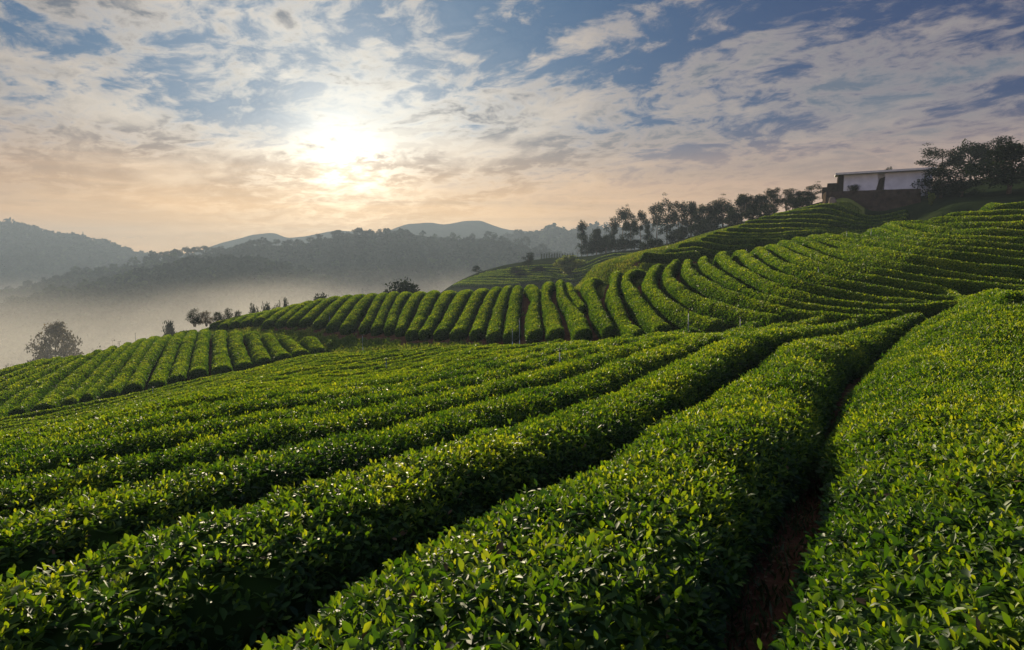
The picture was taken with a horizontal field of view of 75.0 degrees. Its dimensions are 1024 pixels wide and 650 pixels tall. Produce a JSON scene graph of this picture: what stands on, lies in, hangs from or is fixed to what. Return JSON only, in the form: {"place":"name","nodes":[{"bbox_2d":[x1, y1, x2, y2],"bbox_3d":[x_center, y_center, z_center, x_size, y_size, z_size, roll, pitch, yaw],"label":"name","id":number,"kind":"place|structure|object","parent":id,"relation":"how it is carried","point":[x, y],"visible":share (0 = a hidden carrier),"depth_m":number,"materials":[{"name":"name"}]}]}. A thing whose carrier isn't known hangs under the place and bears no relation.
{"place":"outdoors","nodes":[
{"label":"outdoors","id":0,"kind":"place"},
{"bbox_2d":[0,236,106,288],"bbox_3d":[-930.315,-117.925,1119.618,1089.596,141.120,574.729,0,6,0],"label":"hills","id":1,"kind":"structure","parent":0,"point":[18,281],"depth_m":1015.51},
{"bbox_2d":[0,217,149,288],"bbox_3d":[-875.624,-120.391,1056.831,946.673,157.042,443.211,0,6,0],"label":"forest","id":2,"kind":"object","parent":1,"relation":"on","point":[66,249],"visible":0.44,"depth_m":1134.96,"materials":[{"name":"green plant"}]},
{"bbox_2d":[0,265,338,367],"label":"hills","id":3,"kind":"structure","parent":0,"point":[95,346],"depth_m":436.35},
{"bbox_2d":[0,253,343,365],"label":"forest","id":4,"kind":"object","parent":3,"relation":"on","point":[103,302],"visible":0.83,"depth_m":507.05,"materials":[{"name":"green plant"}]},
{"bbox_2d":[132,235,535,293],"bbox_3d":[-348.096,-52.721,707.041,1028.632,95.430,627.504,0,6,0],"label":"hills","id":5,"kind":"structure","parent":0,"point":[418,236],"depth_m":772.66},
{"bbox_2d":[0,228,565,302],"bbox_3d":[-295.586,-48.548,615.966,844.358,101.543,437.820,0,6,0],"label":"forest","id":6,"kind":"object","parent":5,"relation":"on","point":[405,249],"visible":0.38,"depth_m":708.26,"materials":[{"name":"green plant"}]},
{"bbox_2d":[159,221,528,260],"bbox_3d":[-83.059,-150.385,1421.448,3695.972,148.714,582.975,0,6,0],"label":"hills","id":7,"kind":"structure","parent":0,"point":[477,229],"depth_m":1447.59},
{"bbox_2d":[0,174,1023,649],"bbox_3d":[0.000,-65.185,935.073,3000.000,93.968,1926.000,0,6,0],"label":"ground","id":8,"kind":"structure","parent":0,"point":[950,204],"depth_m":56.19,"materials":[{"name":"soil"}]},
{"bbox_2d":[0,354,82,405],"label":"tea hedge","id":9,"kind":"object","parent":8,"relation":"on","point":[7,393],"visible":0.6,"depth_m":49.27,"materials":[{"name":"green plant"}]},
{"bbox_2d":[0,353,89,417],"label":"tea hedge","id":10,"kind":"object","parent":8,"relation":"on","point":[6,407],"visible":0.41,"depth_m":43.65,"materials":[{"name":"green plant"}]},
{"bbox_2d":[24,319,83,361],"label":"spreading tree","id":11,"kind":"object","parent":8,"relation":"on","point":[54,330],"visible":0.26,"depth_m":180.03,"materials":[{"name":"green plant"}]},
{"bbox_2d":[9,349,102,414],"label":"tea hedge","id":12,"kind":"object","parent":8,"relation":"on","point":[40,392],"visible":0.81,"depth_m":48.17,"materials":[{"name":"green plant"}]},
{"bbox_2d":[32,346,117,411],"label":"tea hedge","id":13,"kind":"object","parent":8,"relation":"on","point":[70,384],"visible":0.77,"depth_m":48.81,"materials":[{"name":"green plant"}]},
{"bbox_2d":[61,342,131,406],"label":"tea hedge","id":14,"kind":"object","parent":8,"relation":"on","point":[75,397],"visible":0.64,"depth_m":50.58,"materials":[{"name":"green plant"}]},
{"bbox_2d":[82,338,146,402],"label":"tea hedge","id":15,"kind":"object","parent":8,"relation":"on","point":[96,390],"visible":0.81,"depth_m":52.14,"materials":[{"name":"green plant"}]},
{"bbox_2d":[101,336,159,398],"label":"tea hedge","id":16,"kind":"object","parent":8,"relation":"on","point":[116,386],"visible":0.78,"depth_m":53.03,"materials":[{"name":"green plant"}]},
{"bbox_2d":[123,334,172,395],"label":"tea hedge","id":17,"kind":"object","parent":8,"relation":"on","point":[138,380],"visible":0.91,"depth_m":54.79,"materials":[{"name":"green plant"}]},
{"bbox_2d":[0,352,329,420],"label":"tea hedge","id":18,"kind":"object","parent":8,"relation":"on","point":[44,412],"visible":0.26,"depth_m":39.86,"materials":[{"name":"green plant"}]},
{"bbox_2d":[146,332,185,389],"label":"tea hedge","id":19,"kind":"object","parent":8,"relation":"on","point":[160,375],"visible":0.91,"depth_m":56.03,"materials":[{"name":"green plant"}]},
{"bbox_2d":[0,352,348,422],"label":"tea hedge","id":20,"kind":"object","parent":8,"relation":"on","point":[113,401],"visible":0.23,"depth_m":39.64,"materials":[{"name":"green plant"}]},
{"bbox_2d":[168,330,197,384],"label":"tea hedge","id":21,"kind":"object","parent":8,"relation":"on","point":[179,370],"visible":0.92,"depth_m":57.70,"materials":[{"name":"green plant"}]},
{"bbox_2d":[0,350,370,425],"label":"tea hedge","id":22,"kind":"object","parent":8,"relation":"on","point":[64,414],"visible":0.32,"depth_m":38.66,"materials":[{"name":"green plant"}]},
{"bbox_2d":[0,349,383,429],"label":"tea hedge","id":23,"kind":"object","parent":8,"relation":"on","point":[86,412],"visible":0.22,"depth_m":37.92,"materials":[{"name":"green plant"}]},
{"bbox_2d":[188,328,210,379],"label":"tea hedge","id":24,"kind":"object","parent":8,"relation":"on","point":[199,365],"visible":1,"depth_m":58.82,"materials":[{"name":"green plant"}]},
{"bbox_2d":[0,348,402,430],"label":"tea hedge","id":25,"kind":"object","parent":8,"relation":"on","point":[280,367],"visible":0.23,"depth_m":39.35,"materials":[{"name":"green plant"}]},
{"bbox_2d":[0,346,429,431],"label":"tea hedge","id":26,"kind":"object","parent":8,"relation":"on","point":[212,385],"visible":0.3,"depth_m":36.13,"materials":[{"name":"green plant"}]},
{"bbox_2d":[211,330,233,374],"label":"tea hedge","id":27,"kind":"object","parent":8,"relation":"on","point":[221,361],"visible":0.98,"depth_m":59.81,"materials":[{"name":"green plant"}]},
{"bbox_2d":[2,346,443,432],"bbox_3d":[-13.921,3.308,34.652,2.401,2.222,32.117,3,7,32],"label":"tea hedge","id":28,"kind":"object","parent":8,"relation":"on","point":[347,361],"visible":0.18,"depth_m":39.81,"materials":[{"name":"green plant"}]},
{"bbox_2d":[227,330,253,370],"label":"tea hedge","id":29,"kind":"object","parent":8,"relation":"on","point":[240,359],"visible":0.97,"depth_m":60.21,"materials":[{"name":"green plant"}]},
{"bbox_2d":[0,345,515,435],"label":"tea hedge","id":30,"kind":"object","parent":8,"relation":"on","point":[92,416],"visible":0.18,"depth_m":24.74,"materials":[{"name":"green plant"}]},
{"bbox_2d":[36,344,479,426],"bbox_3d":[-11.047,2.777,31.956,2.198,2.144,32.584,3,6,31],"label":"tea hedge","id":31,"kind":"object","parent":8,"relation":"on","point":[352,367],"visible":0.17,"depth_m":36.79,"materials":[{"name":"green plant"}]},
{"bbox_2d":[244,331,271,366],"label":"tea hedge","id":32,"kind":"object","parent":8,"relation":"on","point":[258,354],"visible":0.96,"depth_m":60.15,"materials":[{"name":"green plant"}]},
{"bbox_2d":[0,344,518,434],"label":"tea hedge","id":33,"kind":"object","parent":8,"relation":"on","point":[359,372],"visible":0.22,"depth_m":31.80,"materials":[{"name":"green plant"}]},
{"bbox_2d":[74,344,461,420],"bbox_3d":[-12.457,3.063,33.160,2.531,2.210,32.607,4,7,32],"label":"tea hedge","id":34,"kind":"object","parent":8,"relation":"on","point":[296,370],"visible":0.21,"depth_m":36.85,"materials":[{"name":"green plant"}]},
{"bbox_2d":[261,333,291,362],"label":"tea hedge","id":35,"kind":"object","parent":8,"relation":"on","point":[275,349],"visible":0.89,"depth_m":60.33,"materials":[{"name":"green plant"}]},
{"bbox_2d":[0,338,563,440],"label":"tea hedge","id":36,"kind":"object","parent":8,"relation":"on","point":[247,387],"visible":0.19,"depth_m":22.22,"materials":[{"name":"green plant"}]},
{"bbox_2d":[64,343,500,422],"bbox_3d":[-9.695,2.605,30.157,2.495,2.274,32.613,3,7,32],"label":"tea hedge","id":37,"kind":"object","parent":8,"relation":"on","point":[336,371],"visible":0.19,"depth_m":33.02,"materials":[{"name":"green plant"}]},
{"bbox_2d":[0,339,588,444],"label":"tea hedge","id":38,"kind":"object","parent":8,"relation":"on","point":[207,398],"visible":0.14,"depth_m":17.67,"materials":[{"name":"green plant"}]},
{"bbox_2d":[0,335,616,453],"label":"tea hedge","id":39,"kind":"object","parent":8,"relation":"on","point":[394,379],"visible":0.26,"depth_m":17.29,"materials":[{"name":"green plant"}]},
{"bbox_2d":[0,333,634,468],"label":"tea hedge","id":40,"kind":"object","parent":8,"relation":"on","point":[234,408],"visible":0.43,"depth_m":13.99,"materials":[{"name":"green plant"}]},
{"bbox_2d":[298,296,339,327],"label":"tea hedge","id":41,"kind":"object","parent":8,"relation":"on","point":[311,316],"visible":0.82,"depth_m":75.98,"materials":[{"name":"green plant"}]},
{"bbox_2d":[312,294,352,329],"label":"tea hedge","id":42,"kind":"object","parent":8,"relation":"on","point":[321,321],"visible":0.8,"depth_m":74.30,"materials":[{"name":"green plant"}]},
{"bbox_2d":[326,294,365,332],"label":"tea hedge","id":43,"kind":"object","parent":8,"relation":"on","point":[335,323],"visible":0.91,"depth_m":72.81,"materials":[{"name":"green plant"}]},
{"bbox_2d":[0,326,700,487],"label":"tea hedge","id":44,"kind":"object","parent":8,"relation":"on","point":[154,439],"visible":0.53,"depth_m":10.95,"materials":[{"name":"green plant"}]},
{"bbox_2d":[339,293,377,334],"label":"tea hedge","id":45,"kind":"object","parent":8,"relation":"on","point":[351,322],"visible":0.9,"depth_m":71.51,"materials":[{"name":"green plant"}]},
{"bbox_2d":[358,292,388,334],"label":"tea hedge","id":46,"kind":"object","parent":8,"relation":"on","point":[367,322],"visible":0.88,"depth_m":70.82,"materials":[{"name":"green plant"}]},
{"bbox_2d":[0,321,763,526],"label":"tea hedge","id":47,"kind":"object","parent":8,"relation":"on","point":[40,491],"visible":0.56,"depth_m":9.47,"materials":[{"name":"green plant"}]},
{"bbox_2d":[370,291,399,335],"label":"tea hedge","id":48,"kind":"object","parent":8,"relation":"on","point":[377,327],"visible":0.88,"depth_m":69.98,"materials":[{"name":"green plant"}]},
{"bbox_2d":[383,291,412,335],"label":"tea hedge","id":49,"kind":"object","parent":8,"relation":"on","point":[395,312],"visible":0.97,"depth_m":70.06,"materials":[{"name":"green plant"}]},
{"bbox_2d":[394,291,425,336],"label":"tea hedge","id":50,"kind":"object","parent":8,"relation":"on","point":[410,308],"visible":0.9,"depth_m":69.22,"materials":[{"name":"green plant"}]},
{"bbox_2d":[0,315,828,582],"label":"tea hedge","id":51,"kind":"object","parent":8,"relation":"on","point":[67,530],"visible":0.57,"depth_m":6.67,"materials":[{"name":"green plant"}]},
{"bbox_2d":[405,290,440,341],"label":"tea hedge","id":52,"kind":"object","parent":8,"relation":"on","point":[426,305],"visible":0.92,"depth_m":67.21,"materials":[{"name":"green plant"}]},
{"bbox_2d":[0,318,860,649],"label":"tea hedge","id":53,"kind":"object","parent":8,"relation":"on","point":[278,562],"visible":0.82,"depth_m":4.57,"materials":[{"name":"green plant"}]},
{"bbox_2d":[0,201,862,369],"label":"grass","id":54,"kind":"structure","parent":8,"relation":"on","point":[624,263],"depth_m":70.40,"materials":[{"name":"plant"}]},
{"bbox_2d":[418,290,457,340],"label":"tea hedge","id":55,"kind":"object","parent":8,"relation":"on","point":[434,319],"visible":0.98,"depth_m":65.79,"materials":[{"name":"green plant"}]},
{"bbox_2d":[433,289,473,340],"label":"tea hedge","id":56,"kind":"object","parent":8,"relation":"on","point":[452,314],"visible":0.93,"depth_m":64.21,"materials":[{"name":"green plant"}]},
{"bbox_2d":[449,288,489,340],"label":"tea hedge","id":57,"kind":"object","parent":8,"relation":"on","point":[461,329],"visible":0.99,"depth_m":62.36,"materials":[{"name":"green plant"}]},
{"bbox_2d":[469,286,502,341],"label":"tea hedge","id":58,"kind":"object","parent":8,"relation":"on","point":[477,332],"visible":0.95,"depth_m":60.84,"materials":[{"name":"green plant"}]},
{"bbox_2d":[485,285,512,343],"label":"tea hedge","id":59,"kind":"object","parent":8,"relation":"on","point":[495,330],"visible":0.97,"depth_m":58.64,"materials":[{"name":"green plant"}]},
{"bbox_2d":[502,285,522,343],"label":"tea hedge","id":60,"kind":"object","parent":8,"relation":"on","point":[513,315],"visible":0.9,"depth_m":57.34,"materials":[{"name":"green plant"}]},
{"bbox_2d":[524,284,543,343],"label":"tea hedge","id":61,"kind":"object","parent":8,"relation":"on","point":[533,330],"visible":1,"depth_m":54.73,"materials":[{"name":"green plant"}]},
{"bbox_2d":[540,281,564,341],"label":"tea hedge","id":62,"kind":"object","parent":8,"relation":"on","point":[553,328],"visible":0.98,"depth_m":53.24,"materials":[{"name":"green plant"}]},
{"bbox_2d":[555,279,592,340],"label":"tea hedge","id":63,"kind":"object","parent":8,"relation":"on","point":[578,326],"visible":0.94,"depth_m":49.22,"materials":[{"name":"green plant"}]},
{"bbox_2d":[242,312,927,649],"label":"tea hedge","id":64,"kind":"object","parent":8,"relation":"on","point":[656,535],"visible":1,"depth_m":3.92,"materials":[{"name":"green plant"}]},
{"bbox_2d":[580,277,615,340],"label":"tea hedge","id":65,"kind":"object","parent":8,"relation":"on","point":[602,325],"visible":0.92,"depth_m":48.60,"materials":[{"name":"green plant"}]},
{"bbox_2d":[604,270,643,337],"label":"tea hedge","id":66,"kind":"object","parent":8,"relation":"on","point":[617,314],"visible":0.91,"depth_m":46.24,"materials":[{"name":"green plant"}]},
{"bbox_2d":[619,269,672,333],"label":"tea hedge","id":67,"kind":"object","parent":8,"relation":"on","point":[644,316],"visible":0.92,"depth_m":45.47,"materials":[{"name":"green plant"}]},
{"bbox_2d":[640,250,700,263],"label":"tea hedge","id":68,"kind":"object","parent":8,"relation":"on","point":[665,258],"visible":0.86,"depth_m":79.79,"materials":[{"name":"green plant"}]},
{"bbox_2d":[641,263,727,333],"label":"tea hedge","id":69,"kind":"object","parent":8,"relation":"on","point":[671,313],"visible":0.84,"depth_m":41.49,"materials":[{"name":"green plant"}]},
{"bbox_2d":[677,240,755,252],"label":"tea hedge","id":70,"kind":"object","parent":8,"relation":"on","point":[717,246],"visible":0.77,"depth_m":82.40,"materials":[{"name":"green plant"}]},
{"bbox_2d":[660,259,784,328],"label":"tea hedge","id":71,"kind":"object","parent":8,"relation":"on","point":[675,290],"visible":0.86,"depth_m":40.58,"materials":[{"name":"green plant"}]},
{"bbox_2d":[699,237,786,246],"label":"tea hedge","id":72,"kind":"object","parent":8,"relation":"on","point":[760,242],"visible":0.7,"depth_m":84.14,"materials":[{"name":"green plant"}]},
{"bbox_2d":[705,230,840,240],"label":"tea hedge","id":73,"kind":"object","parent":8,"relation":"on","point":[790,236],"visible":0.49,"depth_m":85.16,"materials":[{"name":"green plant"}]},
{"bbox_2d":[722,413,839,649],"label":"dirt path","id":74,"kind":"structure","parent":8,"relation":"on","point":[748,631],"depth_m":5.09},
{"bbox_2d":[680,259,885,326],"bbox_3d":[15.516,-2.902,49.290,4.489,4.043,40.839,0,6,3],"label":"tea hedge","id":75,"kind":"object","parent":8,"relation":"on","point":[692,279],"visible":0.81,"depth_m":38.36,"materials":[{"name":"green plant"}]},
{"bbox_2d":[726,227,867,232],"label":"tea hedge","id":76,"kind":"object","parent":8,"relation":"on","point":[755,230],"visible":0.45,"depth_m":88.97,"materials":[{"name":"green plant"}]},
{"bbox_2d":[696,256,906,319],"bbox_3d":[16.948,-3.192,49.988,4.595,4.183,40.552,0,6,4],"label":"tea hedge","id":77,"kind":"object","parent":8,"relation":"on","point":[708,270],"visible":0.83,"depth_m":37.92,"materials":[{"name":"green plant"}]},
{"bbox_2d":[738,222,866,231],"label":"tea hedge","id":78,"kind":"object","parent":8,"relation":"on","point":[787,225],"visible":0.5,"depth_m":91.70,"materials":[{"name":"green plant"}]},
{"bbox_2d":[745,218,880,229],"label":"tea hedge","id":79,"kind":"object","parent":8,"relation":"on","point":[836,223],"visible":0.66,"depth_m":94.30,"materials":[{"name":"green plant"}]},
{"bbox_2d":[712,251,950,318],"bbox_3d":[18.665,-3.605,50.777,5.522,4.462,39.974,0,6,2],"label":"tea hedge","id":80,"kind":"object","parent":8,"relation":"on","point":[733,269],"visible":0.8,"depth_m":37.54,"materials":[{"name":"green plant"}]},
{"bbox_2d":[759,213,907,225],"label":"tea hedge","id":81,"kind":"object","parent":8,"relation":"on","point":[820,216],"visible":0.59,"depth_m":97.34,"materials":[{"name":"green plant"}]},
{"bbox_2d":[771,207,908,221],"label":"tea hedge","id":82,"kind":"object","parent":8,"relation":"on","point":[828,211],"visible":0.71,"depth_m":100.90,"materials":[{"name":"green plant"}]},
{"bbox_2d":[731,250,961,307],"bbox_3d":[20.184,-3.702,50.277,6.199,4.425,42.160,0,6,2],"label":"tea hedge","id":83,"kind":"object","parent":8,"relation":"on","point":[746,259],"visible":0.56,"depth_m":38.96,"materials":[{"name":"green plant"}]},
{"bbox_2d":[792,203,909,218],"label":"tea hedge","id":84,"kind":"object","parent":8,"relation":"on","point":[842,208],"visible":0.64,"depth_m":102.89,"materials":[{"name":"green plant"}]},
{"bbox_2d":[822,189,920,210],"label":"retaining wall","id":85,"kind":"structure","parent":8,"relation":"on","point":[878,200],"depth_m":110.58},
{"bbox_2d":[822,167,936,198],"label":"shed","id":86,"kind":"structure","parent":8,"relation":"on","point":[888,179],"depth_m":114.80,"materials":[{"name":"white concrete"}]},
{"bbox_2d":[750,246,1023,300],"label":"tea hedge","id":87,"kind":"object","parent":8,"relation":"on","point":[759,253],"visible":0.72,"depth_m":39.74,"materials":[{"name":"green plant"}]},
{"bbox_2d":[757,289,1023,649],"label":"tea hedge","id":88,"kind":"object","parent":8,"relation":"on","point":[918,540],"visible":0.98,"depth_m":4.26,"materials":[{"name":"green plant"}]},
{"bbox_2d":[763,244,1023,306],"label":"tea hedge","id":89,"kind":"object","parent":8,"relation":"on","point":[1003,296],"visible":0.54,"depth_m":38.88,"materials":[{"name":"green plant"}]},
{"bbox_2d":[777,240,1023,294],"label":"tea hedge","id":90,"kind":"object","parent":8,"relation":"on","point":[965,287],"visible":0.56,"depth_m":40.05,"materials":[{"name":"green plant"}]},
{"bbox_2d":[790,236,1023,284],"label":"tea hedge","id":91,"kind":"object","parent":8,"relation":"on","point":[858,258],"visible":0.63,"depth_m":42.91,"materials":[{"name":"green plant"}]},
{"bbox_2d":[805,234,1023,279],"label":"tea hedge","id":92,"kind":"object","parent":8,"relation":"on","point":[999,271],"visible":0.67,"depth_m":42.87,"materials":[{"name":"green plant"}]},
{"bbox_2d":[821,233,1023,266],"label":"tea hedge","id":93,"kind":"object","parent":8,"relation":"on","point":[979,258],"visible":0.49,"depth_m":45.09,"materials":[{"name":"green plant"}]},
{"bbox_2d":[841,231,1023,258],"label":"tea hedge","id":94,"kind":"object","parent":8,"relation":"on","point":[1009,254],"visible":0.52,"depth_m":46.43,"materials":[{"name":"green plant"}]},
{"bbox_2d":[914,143,967,171],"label":"skyline tree","id":95,"kind":"object","parent":8,"relation":"on","point":[949,162],"visible":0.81,"depth_m":125.25,"materials":[{"name":"green plant"}]},
{"bbox_2d":[910,165,973,198],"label":"round bush","id":96,"kind":"object","parent":8,"relation":"on","point":[939,184],"visible":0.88,"depth_m":107.38,"materials":[{"name":"green plant"}]},
{"bbox_2d":[863,227,1023,251],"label":"tea hedge","id":97,"kind":"object","parent":8,"relation":"on","point":[878,231],"visible":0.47,"depth_m":48.41,"materials":[{"name":"green plant"}]},
{"bbox_2d":[880,222,1023,244],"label":"tea hedge","id":98,"kind":"object","parent":8,"relation":"on","point":[921,234],"visible":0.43,"depth_m":50.53,"materials":[{"name":"green plant"}]},
{"bbox_2d":[889,221,1023,237],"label":"tea hedge","id":99,"kind":"object","parent":8,"relation":"on","point":[986,231],"visible":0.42,"depth_m":52.33,"materials":[{"name":"green plant"}]},
{"bbox_2d":[891,220,1023,229],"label":"tea hedge","id":100,"kind":"object","parent":8,"relation":"on","point":[1016,225],"visible":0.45,"depth_m":54.74,"materials":[{"name":"green plant"}]},
{"bbox_2d":[946,139,995,178],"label":"skyline tree","id":101,"kind":"object","parent":8,"relation":"on","point":[977,151],"visible":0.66,"depth_m":127.17,"materials":[{"name":"green plant"}]},
{"bbox_2d":[928,214,1023,222],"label":"tea hedge","id":102,"kind":"object","parent":8,"relation":"on","point":[986,218],"visible":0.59,"depth_m":57.88,"materials":[{"name":"green plant"}]},
{"bbox_2d":[945,209,1023,216],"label":"tea hedge","id":103,"kind":"object","parent":8,"relation":"on","point":[1000,212],"visible":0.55,"depth_m":60.22,"materials":[{"name":"green plant"}]},
{"bbox_2d":[957,140,1023,193],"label":"edge tree","id":104,"kind":"object","parent":8,"relation":"on","point":[1005,158],"visible":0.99,"depth_m":94.28,"materials":[{"name":"green plant"}]},
{"bbox_2d":[0,0,1023,253],"label":"sky","id":105,"kind":"structure","parent":0,"point":[157,126],"materials":[{"name":"blue"}]},
{"bbox_2d":[512,228,689,254],"bbox_3d":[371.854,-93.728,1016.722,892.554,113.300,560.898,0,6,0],"label":"hills","id":106,"kind":"structure","parent":0,"point":[553,235],"depth_m":1063.16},
{"bbox_2d":[490,221,726,256],"bbox_3d":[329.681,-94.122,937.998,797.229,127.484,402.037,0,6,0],"label":"forest","id":107,"kind":"object","parent":106,"relation":"on","point":[544,236],"visible":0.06,"depth_m":1054.38,"materials":[{"name":"green plant"}]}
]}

